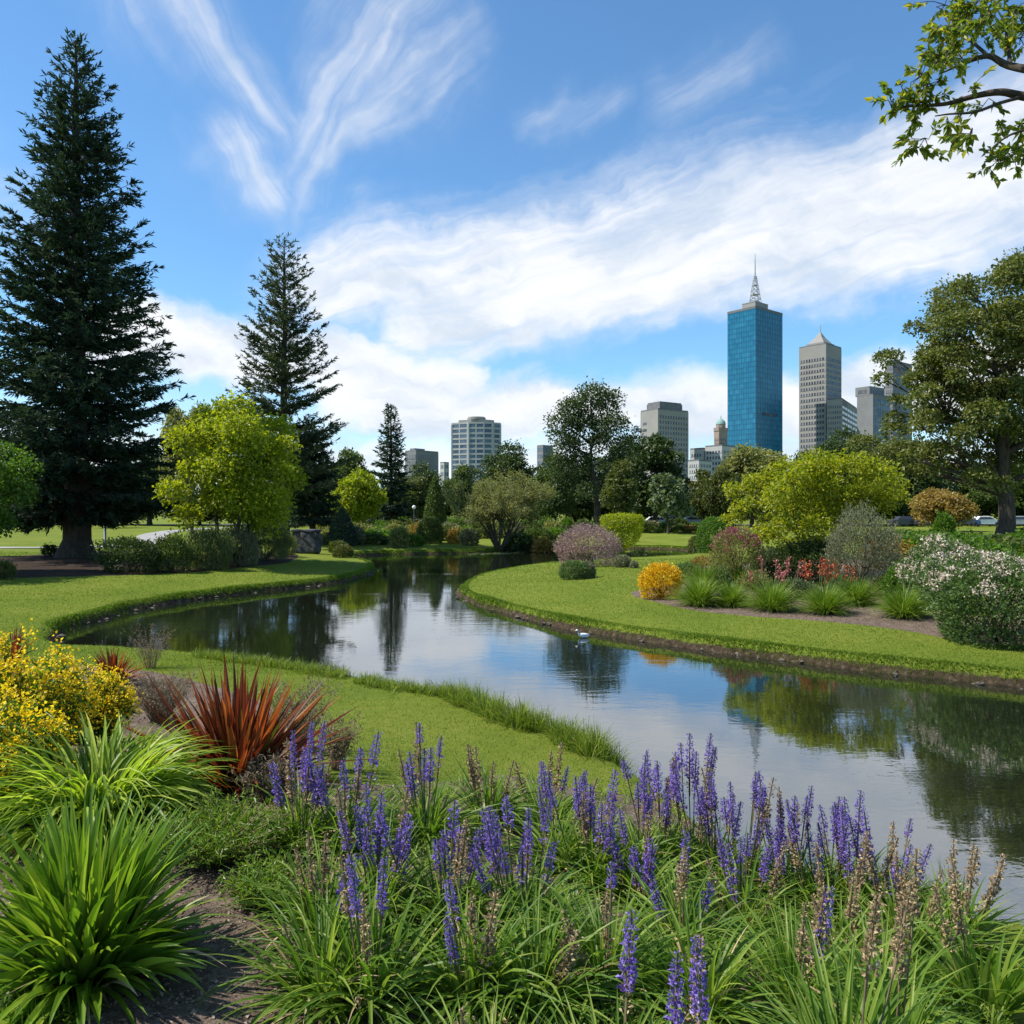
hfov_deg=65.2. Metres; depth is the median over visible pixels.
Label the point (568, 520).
bed bush
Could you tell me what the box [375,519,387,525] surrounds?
bed bush
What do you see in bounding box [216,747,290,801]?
wispy plant
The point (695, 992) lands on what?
purple flower clump
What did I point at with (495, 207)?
sky
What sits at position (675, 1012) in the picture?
purple flower clump
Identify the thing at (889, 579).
shrub
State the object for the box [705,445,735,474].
apartment block
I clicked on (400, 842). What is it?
purple flower clump
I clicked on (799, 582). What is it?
plant
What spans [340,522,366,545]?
bed bush
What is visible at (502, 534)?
bed bush
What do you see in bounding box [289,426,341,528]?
conifer tree
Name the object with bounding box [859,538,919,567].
bed bush
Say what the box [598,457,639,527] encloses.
narrow tree
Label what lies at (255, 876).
wispy plant
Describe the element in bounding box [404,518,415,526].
bed bush
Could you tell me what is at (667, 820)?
purple flower clump
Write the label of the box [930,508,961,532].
bed bush
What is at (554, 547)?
bed bush
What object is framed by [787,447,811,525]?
broadleaf tree
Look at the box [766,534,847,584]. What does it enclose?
shrub
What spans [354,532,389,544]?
bed bush
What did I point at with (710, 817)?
purple flower clump
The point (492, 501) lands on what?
twiggy tree
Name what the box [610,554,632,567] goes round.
clipped mound
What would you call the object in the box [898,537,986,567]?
bed bush
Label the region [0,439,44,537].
leafy tree
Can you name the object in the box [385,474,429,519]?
broadleaf tree
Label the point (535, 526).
bed bush
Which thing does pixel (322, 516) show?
broadleaf tree
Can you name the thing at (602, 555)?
bed bush
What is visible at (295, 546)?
feathery shrub
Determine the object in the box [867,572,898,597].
plant
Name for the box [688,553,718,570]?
rust shrub
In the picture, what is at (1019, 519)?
parked car
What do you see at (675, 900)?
purple flower clump
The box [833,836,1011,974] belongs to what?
purple flower clump
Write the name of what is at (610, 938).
purple flower clump
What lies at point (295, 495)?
broadleaf tree
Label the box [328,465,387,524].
lime green tree
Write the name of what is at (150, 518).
broadleaf tree
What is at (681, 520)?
bed bush
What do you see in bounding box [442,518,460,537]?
bed bush
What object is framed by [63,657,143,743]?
yellow flower shrub
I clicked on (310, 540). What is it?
stone block
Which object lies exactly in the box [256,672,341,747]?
wispy plant
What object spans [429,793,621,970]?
purple flower clump
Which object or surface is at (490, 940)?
purple flower clump
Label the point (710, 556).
flowering shrub
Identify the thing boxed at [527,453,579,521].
broadleaf tree
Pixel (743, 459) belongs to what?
broadleaf tree
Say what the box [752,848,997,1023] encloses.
purple flower clump
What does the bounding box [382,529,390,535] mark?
bed bush
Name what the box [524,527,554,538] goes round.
bed bush
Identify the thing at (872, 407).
office tower
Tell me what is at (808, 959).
purple flower clump
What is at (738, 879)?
purple flower clump
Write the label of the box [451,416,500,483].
apartment tower
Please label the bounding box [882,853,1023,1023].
purple flower clump
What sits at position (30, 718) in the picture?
yellow flower shrub
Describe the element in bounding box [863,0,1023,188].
overhanging tree
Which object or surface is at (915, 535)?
bed bush
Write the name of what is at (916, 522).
parked car
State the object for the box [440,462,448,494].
office block
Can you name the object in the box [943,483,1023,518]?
broadleaf tree
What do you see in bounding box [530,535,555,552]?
bed bush
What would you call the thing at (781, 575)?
canna plant
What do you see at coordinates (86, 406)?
conifer tree
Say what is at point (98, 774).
arching clump
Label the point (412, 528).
bed bush
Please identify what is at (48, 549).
shrub
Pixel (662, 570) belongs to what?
golden shrub
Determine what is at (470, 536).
bed bush
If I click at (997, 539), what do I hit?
bed bush
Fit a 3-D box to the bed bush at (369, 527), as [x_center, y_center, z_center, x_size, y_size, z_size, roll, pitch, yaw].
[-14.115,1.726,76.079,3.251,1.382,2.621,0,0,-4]
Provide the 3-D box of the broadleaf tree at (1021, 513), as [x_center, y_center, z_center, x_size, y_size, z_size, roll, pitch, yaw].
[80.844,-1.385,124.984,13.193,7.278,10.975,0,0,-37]
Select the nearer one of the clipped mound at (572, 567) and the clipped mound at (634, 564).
the clipped mound at (572, 567)
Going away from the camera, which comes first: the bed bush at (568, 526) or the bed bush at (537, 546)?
the bed bush at (537, 546)
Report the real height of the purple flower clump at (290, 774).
0.938 m
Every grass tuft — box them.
[667,574,731,608]
[681,561,735,589]
[705,579,755,608]
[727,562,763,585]
[735,575,808,613]
[794,579,864,617]
[828,574,888,607]
[862,581,934,621]
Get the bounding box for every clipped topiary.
[599,512,645,554]
[694,516,727,552]
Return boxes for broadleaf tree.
[97,454,196,524]
[153,399,214,533]
[158,507,226,525]
[272,459,319,517]
[305,505,334,517]
[322,446,374,516]
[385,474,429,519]
[395,460,443,491]
[416,494,456,518]
[440,463,493,519]
[478,438,545,517]
[500,504,562,520]
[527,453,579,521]
[555,489,601,521]
[572,453,606,521]
[588,500,614,518]
[595,439,648,512]
[625,432,692,520]
[631,507,669,519]
[676,491,700,517]
[696,464,744,523]
[715,441,790,528]
[727,498,757,521]
[754,503,807,524]
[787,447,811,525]
[807,424,882,511]
[850,497,913,523]
[878,436,947,524]
[898,484,957,516]
[937,460,990,514]
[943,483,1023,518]
[994,458,1023,511]
[994,490,1023,515]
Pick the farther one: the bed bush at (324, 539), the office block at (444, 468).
the office block at (444, 468)
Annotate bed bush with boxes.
[315,524,328,532]
[321,527,328,535]
[321,532,340,543]
[327,539,348,552]
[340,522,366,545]
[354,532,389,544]
[360,523,376,530]
[362,527,387,535]
[363,522,378,526]
[374,523,387,529]
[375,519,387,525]
[382,521,408,532]
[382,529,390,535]
[383,518,404,524]
[388,522,409,547]
[403,533,425,546]
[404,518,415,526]
[408,522,424,534]
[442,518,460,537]
[442,524,465,540]
[446,525,461,543]
[449,515,466,526]
[455,524,472,543]
[457,525,479,545]
[460,524,478,534]
[465,521,483,528]
[477,527,498,538]
[483,530,506,537]
[496,519,512,529]
[504,529,535,551]
[510,521,525,532]
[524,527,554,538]
[525,522,542,528]
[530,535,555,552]
[538,514,553,524]
[542,519,561,529]
[545,541,570,552]
[547,525,568,538]
[560,516,574,525]
[560,524,573,531]
[575,518,591,527]
[593,550,614,557]
[631,548,648,556]
[642,523,661,532]
[646,520,660,525]
[659,521,671,531]
[665,523,690,532]
[671,517,689,524]
[682,524,697,532]
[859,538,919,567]
[867,527,924,538]
[872,532,934,539]
[895,531,940,561]
[898,528,950,534]
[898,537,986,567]
[920,530,970,536]
[926,528,1001,546]
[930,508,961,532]
[939,533,1023,564]
[975,532,1017,538]
[975,534,1020,545]
[996,536,1023,553]
[999,528,1023,538]
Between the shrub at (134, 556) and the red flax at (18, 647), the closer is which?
the red flax at (18, 647)
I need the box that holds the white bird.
[575,629,588,637]
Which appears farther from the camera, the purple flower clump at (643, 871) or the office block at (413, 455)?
the office block at (413, 455)
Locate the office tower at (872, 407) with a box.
[855,386,889,451]
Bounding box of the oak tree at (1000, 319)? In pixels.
[844,246,1023,535]
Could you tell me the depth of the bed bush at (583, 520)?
89.99 m
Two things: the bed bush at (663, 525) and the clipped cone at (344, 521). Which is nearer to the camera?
the clipped cone at (344, 521)
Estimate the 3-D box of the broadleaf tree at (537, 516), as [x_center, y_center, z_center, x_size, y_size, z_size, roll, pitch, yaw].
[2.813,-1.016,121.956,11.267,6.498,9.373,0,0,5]
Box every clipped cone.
[326,507,357,545]
[422,474,447,523]
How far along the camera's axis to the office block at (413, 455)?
485.14 m
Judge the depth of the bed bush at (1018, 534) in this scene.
44.12 m
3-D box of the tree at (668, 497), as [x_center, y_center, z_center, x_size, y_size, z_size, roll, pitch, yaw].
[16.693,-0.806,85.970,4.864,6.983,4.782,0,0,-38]
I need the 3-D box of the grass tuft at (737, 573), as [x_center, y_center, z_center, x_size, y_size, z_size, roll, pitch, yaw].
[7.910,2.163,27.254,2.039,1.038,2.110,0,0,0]
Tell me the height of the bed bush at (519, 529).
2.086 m
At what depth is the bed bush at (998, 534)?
44.76 m
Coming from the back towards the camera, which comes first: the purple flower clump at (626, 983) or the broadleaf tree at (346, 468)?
the broadleaf tree at (346, 468)
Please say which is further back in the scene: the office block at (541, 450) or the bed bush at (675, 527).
the office block at (541, 450)
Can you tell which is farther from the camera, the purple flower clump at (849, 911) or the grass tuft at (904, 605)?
the grass tuft at (904, 605)
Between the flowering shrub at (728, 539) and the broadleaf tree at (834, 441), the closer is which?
the flowering shrub at (728, 539)
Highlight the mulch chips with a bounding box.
[0,575,1020,1023]
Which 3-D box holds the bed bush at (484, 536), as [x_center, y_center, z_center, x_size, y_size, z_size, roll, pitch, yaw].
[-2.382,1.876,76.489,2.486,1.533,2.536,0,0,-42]
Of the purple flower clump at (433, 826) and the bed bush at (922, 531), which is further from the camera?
the bed bush at (922, 531)
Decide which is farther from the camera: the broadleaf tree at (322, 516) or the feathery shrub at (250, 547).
the broadleaf tree at (322, 516)
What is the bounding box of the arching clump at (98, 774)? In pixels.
[0,701,250,882]
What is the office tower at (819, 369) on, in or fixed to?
on the ground at (34, 565)
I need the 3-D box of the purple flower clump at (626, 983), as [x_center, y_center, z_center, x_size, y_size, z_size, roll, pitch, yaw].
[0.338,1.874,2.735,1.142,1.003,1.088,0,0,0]
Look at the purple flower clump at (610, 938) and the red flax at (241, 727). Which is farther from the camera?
the red flax at (241, 727)
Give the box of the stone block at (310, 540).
[291,529,322,553]
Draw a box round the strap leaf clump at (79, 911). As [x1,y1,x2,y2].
[0,783,240,1023]
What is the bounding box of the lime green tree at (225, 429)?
[152,388,310,564]
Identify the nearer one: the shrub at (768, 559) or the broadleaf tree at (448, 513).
the shrub at (768, 559)
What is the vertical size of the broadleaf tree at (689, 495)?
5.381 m
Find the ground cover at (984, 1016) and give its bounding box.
[0,766,1021,1023]
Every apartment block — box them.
[688,459,711,489]
[690,448,704,459]
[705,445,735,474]
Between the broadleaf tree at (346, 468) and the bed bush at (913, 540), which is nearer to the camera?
the bed bush at (913, 540)
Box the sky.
[0,0,1023,493]
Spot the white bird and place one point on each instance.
(583, 635)
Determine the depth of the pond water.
13.88 m
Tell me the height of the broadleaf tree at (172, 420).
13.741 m
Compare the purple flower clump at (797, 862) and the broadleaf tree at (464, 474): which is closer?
the purple flower clump at (797, 862)
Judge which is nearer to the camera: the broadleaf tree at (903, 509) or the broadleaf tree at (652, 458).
the broadleaf tree at (652, 458)
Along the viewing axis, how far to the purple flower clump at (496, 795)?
6.17 m
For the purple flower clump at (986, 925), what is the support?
on the ground at (34, 565)
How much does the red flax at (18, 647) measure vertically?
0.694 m
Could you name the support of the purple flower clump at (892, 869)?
on the ground at (34, 565)
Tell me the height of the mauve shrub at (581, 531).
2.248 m
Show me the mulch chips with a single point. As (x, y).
(200, 979)
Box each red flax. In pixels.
[0,625,41,661]
[83,646,156,683]
[95,654,383,806]
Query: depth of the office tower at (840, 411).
629.88 m
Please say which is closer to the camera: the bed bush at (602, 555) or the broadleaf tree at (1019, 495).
the bed bush at (602, 555)
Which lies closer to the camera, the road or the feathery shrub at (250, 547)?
the feathery shrub at (250, 547)
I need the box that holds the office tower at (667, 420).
[640,401,687,482]
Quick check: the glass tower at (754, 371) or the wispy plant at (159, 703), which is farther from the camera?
the glass tower at (754, 371)
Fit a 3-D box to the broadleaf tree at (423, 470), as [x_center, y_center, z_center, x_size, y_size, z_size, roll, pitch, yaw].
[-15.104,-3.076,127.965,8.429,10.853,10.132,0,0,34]
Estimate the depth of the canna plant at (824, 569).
22.83 m
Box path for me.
[0,527,233,547]
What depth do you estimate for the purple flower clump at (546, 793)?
5.54 m
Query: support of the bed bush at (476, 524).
on the ground at (34, 565)
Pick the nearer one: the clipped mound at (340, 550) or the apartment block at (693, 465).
the clipped mound at (340, 550)
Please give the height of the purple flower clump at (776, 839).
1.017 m
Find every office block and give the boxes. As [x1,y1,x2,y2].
[405,448,437,477]
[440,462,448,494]
[537,445,552,513]
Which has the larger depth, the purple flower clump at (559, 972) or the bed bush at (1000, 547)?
the bed bush at (1000, 547)
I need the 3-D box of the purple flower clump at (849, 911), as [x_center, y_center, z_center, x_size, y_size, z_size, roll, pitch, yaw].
[1.883,2.327,4.591,1.143,0.887,1.015,0,0,-28]
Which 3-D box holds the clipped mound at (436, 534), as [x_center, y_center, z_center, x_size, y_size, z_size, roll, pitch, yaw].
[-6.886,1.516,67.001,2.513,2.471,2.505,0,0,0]
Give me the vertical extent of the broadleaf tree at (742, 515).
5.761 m
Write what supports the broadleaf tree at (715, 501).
on the ground at (34, 565)
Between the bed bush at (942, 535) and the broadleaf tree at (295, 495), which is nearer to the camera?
the bed bush at (942, 535)
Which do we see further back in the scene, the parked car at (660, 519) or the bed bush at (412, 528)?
the parked car at (660, 519)
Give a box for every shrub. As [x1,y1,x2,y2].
[0,558,16,579]
[0,618,106,757]
[0,680,81,808]
[40,541,57,555]
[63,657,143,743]
[88,535,170,573]
[149,530,198,572]
[184,524,237,569]
[222,521,262,565]
[241,522,297,560]
[271,531,299,555]
[552,522,626,565]
[636,560,683,599]
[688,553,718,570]
[704,545,740,571]
[706,524,769,579]
[748,546,793,582]
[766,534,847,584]
[820,499,905,589]
[878,558,930,602]
[891,532,982,609]
[901,537,1023,650]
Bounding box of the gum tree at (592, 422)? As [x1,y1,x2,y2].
[540,375,648,523]
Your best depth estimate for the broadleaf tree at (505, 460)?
120.95 m
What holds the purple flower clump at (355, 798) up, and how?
on the ground at (34, 565)
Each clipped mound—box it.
[331,543,353,557]
[415,516,443,543]
[558,560,589,579]
[576,560,596,577]
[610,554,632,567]
[629,560,638,567]
[686,535,711,553]
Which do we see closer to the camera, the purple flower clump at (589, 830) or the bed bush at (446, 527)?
the purple flower clump at (589, 830)
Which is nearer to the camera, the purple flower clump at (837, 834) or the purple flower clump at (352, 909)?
the purple flower clump at (352, 909)
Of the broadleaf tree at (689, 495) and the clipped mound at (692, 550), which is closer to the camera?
the clipped mound at (692, 550)
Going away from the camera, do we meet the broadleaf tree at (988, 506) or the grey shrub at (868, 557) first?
the grey shrub at (868, 557)
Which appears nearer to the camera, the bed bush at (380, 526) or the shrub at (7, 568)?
the shrub at (7, 568)
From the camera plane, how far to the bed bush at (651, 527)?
87.70 m
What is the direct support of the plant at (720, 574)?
on the ground at (34, 565)
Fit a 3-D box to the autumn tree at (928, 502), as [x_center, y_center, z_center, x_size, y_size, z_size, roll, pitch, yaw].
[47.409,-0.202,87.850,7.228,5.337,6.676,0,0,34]
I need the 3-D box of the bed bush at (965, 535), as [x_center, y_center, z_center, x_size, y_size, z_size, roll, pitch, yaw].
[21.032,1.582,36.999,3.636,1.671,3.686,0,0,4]
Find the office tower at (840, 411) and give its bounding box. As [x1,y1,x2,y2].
[827,398,856,445]
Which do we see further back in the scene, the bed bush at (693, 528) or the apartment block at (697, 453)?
the apartment block at (697, 453)
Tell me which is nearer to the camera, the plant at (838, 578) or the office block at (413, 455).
the plant at (838, 578)
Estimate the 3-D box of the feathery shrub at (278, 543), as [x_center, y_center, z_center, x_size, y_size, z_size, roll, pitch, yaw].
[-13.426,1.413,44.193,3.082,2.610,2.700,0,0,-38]
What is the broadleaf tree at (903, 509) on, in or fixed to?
on the ground at (34, 565)
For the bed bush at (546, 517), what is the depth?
105.12 m
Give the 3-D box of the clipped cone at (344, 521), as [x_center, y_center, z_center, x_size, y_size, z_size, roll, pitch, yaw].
[-13.335,1.197,62.709,2.488,3.217,2.636,0,0,0]
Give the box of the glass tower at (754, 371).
[727,260,782,458]
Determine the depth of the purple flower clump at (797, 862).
5.63 m
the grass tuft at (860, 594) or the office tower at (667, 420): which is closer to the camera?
the grass tuft at (860, 594)
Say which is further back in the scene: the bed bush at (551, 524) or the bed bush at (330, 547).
the bed bush at (551, 524)
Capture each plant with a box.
[119,666,198,722]
[121,623,175,668]
[129,777,298,869]
[206,841,313,912]
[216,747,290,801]
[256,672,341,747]
[312,710,365,770]
[673,560,702,578]
[700,562,733,587]
[734,568,770,590]
[747,555,802,593]
[773,577,817,598]
[796,556,857,597]
[817,571,856,593]
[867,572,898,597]
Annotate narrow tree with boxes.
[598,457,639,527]
[687,468,711,519]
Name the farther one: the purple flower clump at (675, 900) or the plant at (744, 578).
the plant at (744, 578)
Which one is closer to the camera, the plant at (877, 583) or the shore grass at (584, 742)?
the shore grass at (584, 742)
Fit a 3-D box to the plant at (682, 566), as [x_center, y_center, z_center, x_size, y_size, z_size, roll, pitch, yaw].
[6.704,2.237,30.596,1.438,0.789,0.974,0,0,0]
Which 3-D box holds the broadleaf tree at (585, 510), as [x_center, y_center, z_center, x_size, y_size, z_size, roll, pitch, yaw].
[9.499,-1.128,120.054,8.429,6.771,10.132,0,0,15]
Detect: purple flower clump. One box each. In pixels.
[187,866,446,1023]
[208,820,430,976]
[217,720,392,868]
[225,854,499,1023]
[264,782,484,954]
[274,730,426,877]
[336,870,588,1023]
[338,800,551,965]
[350,722,513,865]
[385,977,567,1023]
[400,878,684,1023]
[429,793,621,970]
[431,744,551,839]
[474,860,723,1023]
[482,762,623,884]
[508,742,602,837]
[513,769,682,909]
[539,910,698,1023]
[548,791,722,928]
[575,755,706,885]
[576,871,813,1023]
[589,831,798,998]
[597,749,724,883]
[615,933,723,1023]
[632,733,754,889]
[655,772,793,903]
[660,828,814,949]
[666,767,813,908]
[671,885,917,1023]
[683,935,711,1023]
[684,879,971,1023]
[715,770,871,921]
[733,796,895,936]
[739,893,1016,1023]
[742,831,945,1000]
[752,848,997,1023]
[784,790,944,942]
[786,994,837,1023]
[808,810,977,942]
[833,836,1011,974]
[857,839,1023,970]
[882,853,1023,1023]
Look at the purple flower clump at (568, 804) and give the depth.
6.53 m
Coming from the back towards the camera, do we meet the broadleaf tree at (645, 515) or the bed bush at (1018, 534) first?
the broadleaf tree at (645, 515)
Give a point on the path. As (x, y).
(146, 536)
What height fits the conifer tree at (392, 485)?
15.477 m
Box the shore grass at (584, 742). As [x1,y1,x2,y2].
[190,647,1018,931]
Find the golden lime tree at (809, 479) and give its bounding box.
[717,446,913,577]
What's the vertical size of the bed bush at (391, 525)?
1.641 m
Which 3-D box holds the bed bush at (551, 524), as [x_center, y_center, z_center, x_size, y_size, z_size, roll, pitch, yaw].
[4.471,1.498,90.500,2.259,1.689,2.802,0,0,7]
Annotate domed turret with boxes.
[713,416,727,444]
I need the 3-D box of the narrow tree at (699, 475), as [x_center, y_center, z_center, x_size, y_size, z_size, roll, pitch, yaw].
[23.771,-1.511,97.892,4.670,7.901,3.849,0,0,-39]
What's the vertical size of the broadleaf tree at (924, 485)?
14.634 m
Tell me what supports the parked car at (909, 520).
on the ground at (34, 565)
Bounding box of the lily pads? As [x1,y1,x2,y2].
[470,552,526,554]
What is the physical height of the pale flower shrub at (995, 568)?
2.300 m
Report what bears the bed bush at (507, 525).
on the ground at (34, 565)
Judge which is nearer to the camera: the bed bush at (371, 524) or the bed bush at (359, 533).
the bed bush at (359, 533)
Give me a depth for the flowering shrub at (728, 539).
27.34 m
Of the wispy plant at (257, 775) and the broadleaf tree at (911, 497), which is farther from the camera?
the broadleaf tree at (911, 497)
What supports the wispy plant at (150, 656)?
on the ground at (34, 565)
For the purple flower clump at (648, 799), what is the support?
on the ground at (34, 565)
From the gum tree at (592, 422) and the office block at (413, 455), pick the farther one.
the office block at (413, 455)
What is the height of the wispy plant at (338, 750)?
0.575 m
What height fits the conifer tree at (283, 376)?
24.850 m
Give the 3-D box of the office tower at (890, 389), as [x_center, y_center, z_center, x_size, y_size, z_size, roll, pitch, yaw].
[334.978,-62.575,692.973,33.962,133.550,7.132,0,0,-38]
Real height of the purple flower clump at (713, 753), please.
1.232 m
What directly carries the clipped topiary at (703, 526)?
on the ground at (34, 565)
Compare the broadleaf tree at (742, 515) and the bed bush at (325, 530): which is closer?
the bed bush at (325, 530)
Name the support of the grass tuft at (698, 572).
on the ground at (34, 565)
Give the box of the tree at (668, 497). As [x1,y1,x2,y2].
[646,473,695,533]
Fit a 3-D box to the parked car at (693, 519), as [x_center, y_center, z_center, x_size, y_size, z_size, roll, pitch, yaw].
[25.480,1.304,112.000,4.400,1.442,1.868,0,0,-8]
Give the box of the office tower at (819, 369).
[799,325,840,510]
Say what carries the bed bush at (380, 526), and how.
on the ground at (34, 565)
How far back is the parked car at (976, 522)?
111.20 m
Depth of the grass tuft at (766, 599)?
21.85 m
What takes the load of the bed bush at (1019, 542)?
on the ground at (34, 565)
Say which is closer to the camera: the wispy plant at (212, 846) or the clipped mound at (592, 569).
the wispy plant at (212, 846)
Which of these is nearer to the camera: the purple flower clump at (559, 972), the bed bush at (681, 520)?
the purple flower clump at (559, 972)
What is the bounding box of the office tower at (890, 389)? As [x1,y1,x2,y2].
[885,360,911,440]
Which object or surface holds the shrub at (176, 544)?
on the ground at (34, 565)
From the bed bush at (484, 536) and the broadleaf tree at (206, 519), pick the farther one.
the broadleaf tree at (206, 519)
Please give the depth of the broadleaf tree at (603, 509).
120.07 m
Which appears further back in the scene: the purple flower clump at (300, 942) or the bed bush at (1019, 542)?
the bed bush at (1019, 542)
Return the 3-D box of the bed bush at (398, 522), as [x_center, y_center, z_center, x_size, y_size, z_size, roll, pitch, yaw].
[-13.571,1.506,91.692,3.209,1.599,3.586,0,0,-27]
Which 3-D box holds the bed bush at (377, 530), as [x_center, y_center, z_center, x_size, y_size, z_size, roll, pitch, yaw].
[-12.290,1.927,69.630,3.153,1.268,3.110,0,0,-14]
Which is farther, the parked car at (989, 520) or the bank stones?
the parked car at (989, 520)
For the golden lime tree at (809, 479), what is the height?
5.198 m
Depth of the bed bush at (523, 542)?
64.19 m
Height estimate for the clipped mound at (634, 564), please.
0.490 m
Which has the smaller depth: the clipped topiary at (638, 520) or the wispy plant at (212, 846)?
the wispy plant at (212, 846)
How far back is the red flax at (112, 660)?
12.63 m
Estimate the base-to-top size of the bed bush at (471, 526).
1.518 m
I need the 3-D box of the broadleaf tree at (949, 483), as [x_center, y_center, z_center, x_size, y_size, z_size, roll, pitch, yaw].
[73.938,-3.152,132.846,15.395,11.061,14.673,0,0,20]
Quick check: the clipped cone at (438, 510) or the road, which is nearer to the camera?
the clipped cone at (438, 510)
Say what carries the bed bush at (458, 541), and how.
on the ground at (34, 565)
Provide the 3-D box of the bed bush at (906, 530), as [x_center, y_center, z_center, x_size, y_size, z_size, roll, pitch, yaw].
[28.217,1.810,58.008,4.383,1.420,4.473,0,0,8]
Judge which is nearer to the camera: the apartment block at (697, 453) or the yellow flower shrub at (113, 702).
the yellow flower shrub at (113, 702)
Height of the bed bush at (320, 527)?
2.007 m
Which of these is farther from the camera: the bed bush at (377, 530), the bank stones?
the bed bush at (377, 530)
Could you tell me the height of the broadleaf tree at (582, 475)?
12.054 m
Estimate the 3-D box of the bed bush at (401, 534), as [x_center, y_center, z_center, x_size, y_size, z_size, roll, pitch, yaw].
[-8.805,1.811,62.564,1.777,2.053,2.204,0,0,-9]
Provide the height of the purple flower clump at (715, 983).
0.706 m
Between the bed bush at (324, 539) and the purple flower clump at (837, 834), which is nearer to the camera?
the purple flower clump at (837, 834)
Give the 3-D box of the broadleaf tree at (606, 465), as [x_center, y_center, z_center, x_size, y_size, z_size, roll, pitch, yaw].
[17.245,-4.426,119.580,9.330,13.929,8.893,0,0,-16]
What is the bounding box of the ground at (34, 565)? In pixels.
[0,513,1023,1023]
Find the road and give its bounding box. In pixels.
[55,524,1021,524]
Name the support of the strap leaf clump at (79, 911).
on the ground at (34, 565)
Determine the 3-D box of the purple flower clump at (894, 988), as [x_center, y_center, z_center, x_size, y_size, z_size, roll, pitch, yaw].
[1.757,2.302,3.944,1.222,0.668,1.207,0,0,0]
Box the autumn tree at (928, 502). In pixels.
[908,486,980,528]
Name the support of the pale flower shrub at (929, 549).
on the ground at (34, 565)
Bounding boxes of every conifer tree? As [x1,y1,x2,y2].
[0,27,196,557]
[224,232,355,533]
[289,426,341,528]
[365,402,418,523]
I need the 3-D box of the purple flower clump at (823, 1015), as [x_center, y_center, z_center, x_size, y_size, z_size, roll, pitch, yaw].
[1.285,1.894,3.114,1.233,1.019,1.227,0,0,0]
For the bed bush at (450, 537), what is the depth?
67.55 m
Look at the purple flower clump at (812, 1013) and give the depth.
3.11 m
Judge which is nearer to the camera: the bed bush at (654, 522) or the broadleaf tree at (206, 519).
the bed bush at (654, 522)
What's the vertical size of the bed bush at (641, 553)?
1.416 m
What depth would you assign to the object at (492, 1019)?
2.95 m
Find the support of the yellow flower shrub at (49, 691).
on the ground at (34, 565)
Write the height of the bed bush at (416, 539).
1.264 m
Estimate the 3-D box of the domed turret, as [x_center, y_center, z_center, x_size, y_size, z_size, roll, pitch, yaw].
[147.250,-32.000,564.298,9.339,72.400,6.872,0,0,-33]
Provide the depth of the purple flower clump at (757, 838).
5.85 m
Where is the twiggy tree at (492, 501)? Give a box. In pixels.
[440,467,558,550]
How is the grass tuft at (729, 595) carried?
on the ground at (34, 565)
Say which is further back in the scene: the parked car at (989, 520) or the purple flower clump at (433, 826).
the parked car at (989, 520)
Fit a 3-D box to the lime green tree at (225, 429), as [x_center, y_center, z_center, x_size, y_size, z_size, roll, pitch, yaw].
[-13.609,-1.488,39.671,6.862,8.943,8.851,0,0,0]
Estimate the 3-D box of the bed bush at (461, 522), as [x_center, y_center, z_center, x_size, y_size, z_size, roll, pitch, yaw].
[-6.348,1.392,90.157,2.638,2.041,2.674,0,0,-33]
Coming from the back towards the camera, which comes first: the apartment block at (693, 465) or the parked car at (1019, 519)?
the apartment block at (693, 465)
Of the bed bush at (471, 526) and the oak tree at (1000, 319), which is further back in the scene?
the bed bush at (471, 526)
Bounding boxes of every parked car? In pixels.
[645,516,665,521]
[684,516,702,522]
[887,516,918,525]
[914,517,930,525]
[955,519,980,525]
[969,516,997,525]
[1016,516,1023,525]
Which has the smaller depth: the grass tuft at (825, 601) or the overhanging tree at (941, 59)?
the overhanging tree at (941, 59)
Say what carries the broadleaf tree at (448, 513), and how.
on the ground at (34, 565)
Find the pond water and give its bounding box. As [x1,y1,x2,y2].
[53,549,1023,924]
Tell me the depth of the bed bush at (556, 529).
76.67 m
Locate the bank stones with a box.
[51,555,1023,689]
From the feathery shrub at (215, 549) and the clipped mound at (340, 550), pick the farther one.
the clipped mound at (340, 550)
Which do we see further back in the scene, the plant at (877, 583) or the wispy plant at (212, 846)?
the plant at (877, 583)
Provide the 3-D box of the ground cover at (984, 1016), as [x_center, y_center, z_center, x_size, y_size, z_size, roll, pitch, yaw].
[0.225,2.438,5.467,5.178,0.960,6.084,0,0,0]
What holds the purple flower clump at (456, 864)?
on the ground at (34, 565)
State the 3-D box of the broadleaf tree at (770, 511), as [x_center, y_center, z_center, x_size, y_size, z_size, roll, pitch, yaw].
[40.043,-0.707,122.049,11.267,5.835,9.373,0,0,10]
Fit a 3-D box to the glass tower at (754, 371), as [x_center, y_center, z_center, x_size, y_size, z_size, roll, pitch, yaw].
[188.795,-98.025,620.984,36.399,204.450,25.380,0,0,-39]
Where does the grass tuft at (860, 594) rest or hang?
on the ground at (34, 565)
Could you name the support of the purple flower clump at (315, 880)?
on the ground at (34, 565)
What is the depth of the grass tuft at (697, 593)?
23.05 m

